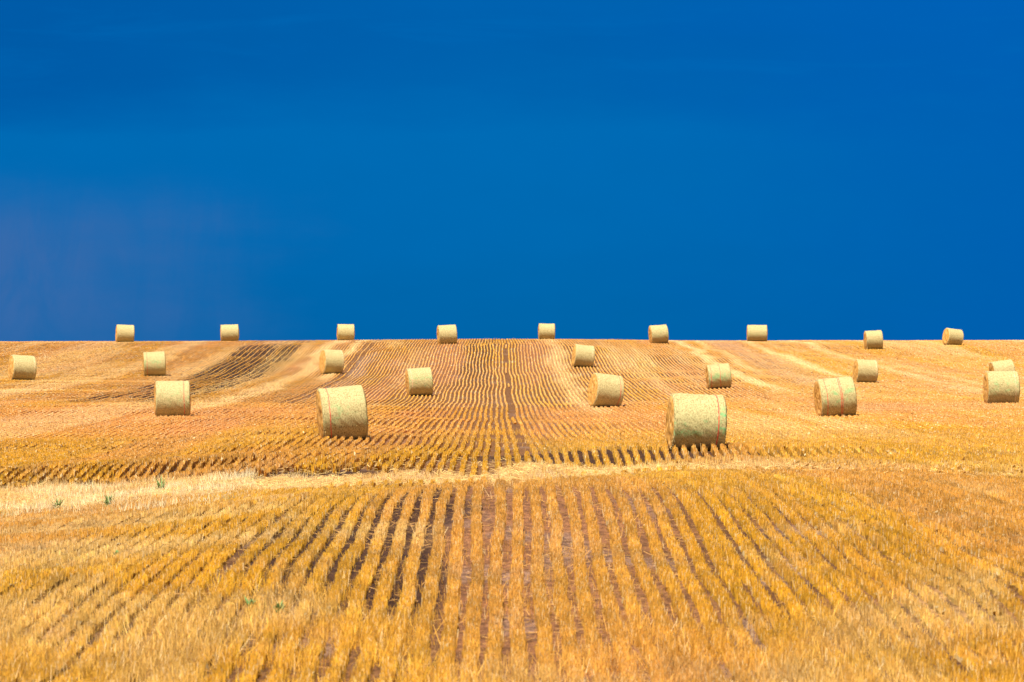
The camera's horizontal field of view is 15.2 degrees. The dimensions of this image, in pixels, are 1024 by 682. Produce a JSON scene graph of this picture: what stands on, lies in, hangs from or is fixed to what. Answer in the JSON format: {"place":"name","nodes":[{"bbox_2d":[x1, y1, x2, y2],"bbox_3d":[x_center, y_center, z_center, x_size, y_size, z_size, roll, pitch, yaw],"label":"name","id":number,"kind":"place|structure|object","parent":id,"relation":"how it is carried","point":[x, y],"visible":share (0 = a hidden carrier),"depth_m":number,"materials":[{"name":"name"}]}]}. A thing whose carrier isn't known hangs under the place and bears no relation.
{"place":"outdoors","nodes":[
{"label":"outdoors","id":0,"kind":"place"},
{"bbox_2d":[0,456,1023,681],"bbox_3d":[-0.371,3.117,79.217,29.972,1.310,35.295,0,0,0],"label":"dry grass","id":1,"kind":"structure","parent":0,"point":[123,492],"depth_m":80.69,"materials":[{"name":"plant"}]},
{"bbox_2d":[0,339,1023,681],"bbox_3d":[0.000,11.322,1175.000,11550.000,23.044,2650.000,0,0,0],"label":"ground","id":2,"kind":"structure","parent":0,"point":[488,513],"depth_m":52.84,"materials":[{"name":"soil"}]},
{"bbox_2d":[8,355,36,379],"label":"round bale","id":3,"kind":"object","parent":2,"relation":"on","point":[22,367],"visible":0.91,"depth_m":264.72,"materials":[{"name":"plant"}]},
{"bbox_2d":[51,498,64,506],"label":"green weed","id":4,"kind":"object","parent":2,"relation":"on","point":[56,503],"visible":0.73,"depth_m":73.57,"materials":[{"name":"green plant"}]},
{"bbox_2d":[102,494,114,505],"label":"green weed","id":5,"kind":"object","parent":2,"relation":"on","point":[107,500],"visible":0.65,"depth_m":70.81,"materials":[{"name":"green plant"}]},
{"bbox_2d":[115,324,134,341],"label":"round bale","id":6,"kind":"object","parent":2,"relation":"on","point":[125,333],"visible":0.94,"depth_m":372.79,"materials":[{"name":"plant"}]},
{"bbox_2d":[142,351,165,375],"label":"round bale","id":7,"kind":"object","parent":2,"relation":"on","point":[154,363],"visible":0.98,"depth_m":283.82,"materials":[{"name":"plant"}]},
{"bbox_2d":[155,475,167,490],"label":"green weed","id":8,"kind":"object","parent":2,"relation":"on","point":[162,483],"visible":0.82,"depth_m":81.62,"materials":[{"name":"green plant"}]},
{"bbox_2d":[154,381,190,416],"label":"round bale","id":9,"kind":"object","parent":2,"relation":"on","point":[172,398],"visible":0.88,"depth_m":166.68,"materials":[{"name":"plant"}]},
{"bbox_2d":[220,324,238,340],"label":"round bale","id":10,"kind":"object","parent":2,"relation":"on","point":[229,332],"visible":0.91,"depth_m":372.78,"materials":[{"name":"plant"}]},
{"bbox_2d":[244,596,256,608],"bbox_3d":[-2.706,2.721,39.712,0.148,0.185,0.157,0,0,0],"label":"green weed","id":11,"kind":"object","parent":2,"relation":"on","point":[250,601],"visible":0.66,"depth_m":39.73,"materials":[{"name":"green plant"}]},
{"bbox_2d":[273,602,286,611],"bbox_3d":[-2.378,2.740,39.234,0.150,0.193,0.145,0,0,-39],"label":"green weed","id":12,"kind":"object","parent":2,"relation":"on","point":[278,605],"visible":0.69,"depth_m":39.20,"materials":[{"name":"green plant"}]},
{"bbox_2d":[319,349,343,373],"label":"round bale","id":13,"kind":"object","parent":2,"relation":"on","point":[331,361],"visible":0.99,"depth_m":286.05,"materials":[{"name":"plant"}]},
{"bbox_2d":[316,384,368,439],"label":"round bale","id":14,"kind":"object","parent":2,"relation":"on","point":[341,411],"visible":0.84,"depth_m":119.00,"materials":[{"name":"plant"}]},
{"bbox_2d":[337,324,354,339],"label":"round bale","id":15,"kind":"object","parent":2,"relation":"on","point":[345,331],"visible":0.97,"depth_m":362.56,"materials":[{"name":"plant"}]},
{"bbox_2d":[405,367,432,395],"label":"round bale","id":16,"kind":"object","parent":2,"relation":"on","point":[418,381],"visible":0.98,"depth_m":231.17,"materials":[{"name":"plant"}]},
{"bbox_2d":[437,325,456,343],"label":"round bale","id":17,"kind":"object","parent":2,"relation":"on","point":[446,334],"visible":0.99,"depth_m":330.51,"materials":[{"name":"plant"}]},
{"bbox_2d":[0,338,1023,681],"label":"stubble","id":18,"kind":"object","parent":2,"relation":"on","point":[930,414],"visible":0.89,"depth_m":53.64,"materials":[{"name":"yellow plant"}]},
{"bbox_2d":[538,323,554,338],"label":"round bale","id":19,"kind":"object","parent":2,"relation":"on","point":[545,331],"visible":0.93,"depth_m":362.55,"materials":[{"name":"plant"}]},
{"bbox_2d":[571,344,594,366],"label":"round bale","id":20,"kind":"object","parent":2,"relation":"on","point":[583,355],"visible":0.99,"depth_m":287.54,"materials":[{"name":"plant"}]},
{"bbox_2d":[587,372,623,406],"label":"round bale","id":21,"kind":"object","parent":2,"relation":"on","point":[607,390],"visible":0.9,"depth_m":201.50,"materials":[{"name":"plant"}]},
{"bbox_2d":[648,324,668,343],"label":"round bale","id":22,"kind":"object","parent":2,"relation":"on","point":[659,334],"visible":1,"depth_m":343.98,"materials":[{"name":"plant"}]},
{"bbox_2d":[665,393,726,450],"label":"round bale","id":23,"kind":"object","parent":2,"relation":"on","point":[696,419],"visible":0.84,"depth_m":98.96,"materials":[{"name":"plant"}]},
{"bbox_2d":[705,363,731,388],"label":"round bale","id":24,"kind":"object","parent":2,"relation":"on","point":[717,376],"visible":1,"depth_m":233.33,"materials":[{"name":"plant"}]},
{"bbox_2d":[746,325,767,340],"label":"round bale","id":25,"kind":"object","parent":2,"relation":"on","point":[757,333],"visible":0.95,"depth_m":372.77,"materials":[{"name":"plant"}]},
{"bbox_2d":[814,376,857,416],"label":"round bale","id":26,"kind":"object","parent":2,"relation":"on","point":[833,397],"visible":0.85,"depth_m":158.25,"materials":[{"name":"plant"}]},
{"bbox_2d":[852,359,877,382],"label":"round bale","id":27,"kind":"object","parent":2,"relation":"on","point":[865,371],"visible":0.91,"depth_m":248.18,"materials":[{"name":"plant"}]},
{"bbox_2d":[863,330,882,348],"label":"round bale","id":28,"kind":"object","parent":2,"relation":"on","point":[873,339],"visible":0.98,"depth_m":344.77,"materials":[{"name":"plant"}]},
{"bbox_2d":[942,328,963,344],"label":"round bale","id":29,"kind":"object","parent":2,"relation":"on","point":[950,336],"visible":0.97,"depth_m":358.77,"materials":[{"name":"plant"}]},
{"bbox_2d":[982,370,1019,403],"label":"round bale","id":30,"kind":"object","parent":2,"relation":"on","point":[1000,386],"visible":0.92,"depth_m":182.76,"materials":[{"name":"plant"}]},
{"bbox_2d":[988,359,1015,370],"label":"round bale","id":31,"kind":"object","parent":2,"relation":"on","point":[1004,365],"visible":0.41,"depth_m":249.48,"materials":[{"name":"plant"}]},
{"bbox_2d":[0,0,1023,341],"label":"sky","id":32,"kind":"structure","parent":0,"point":[171,170],"materials":[{"name":"blue"}]}
]}

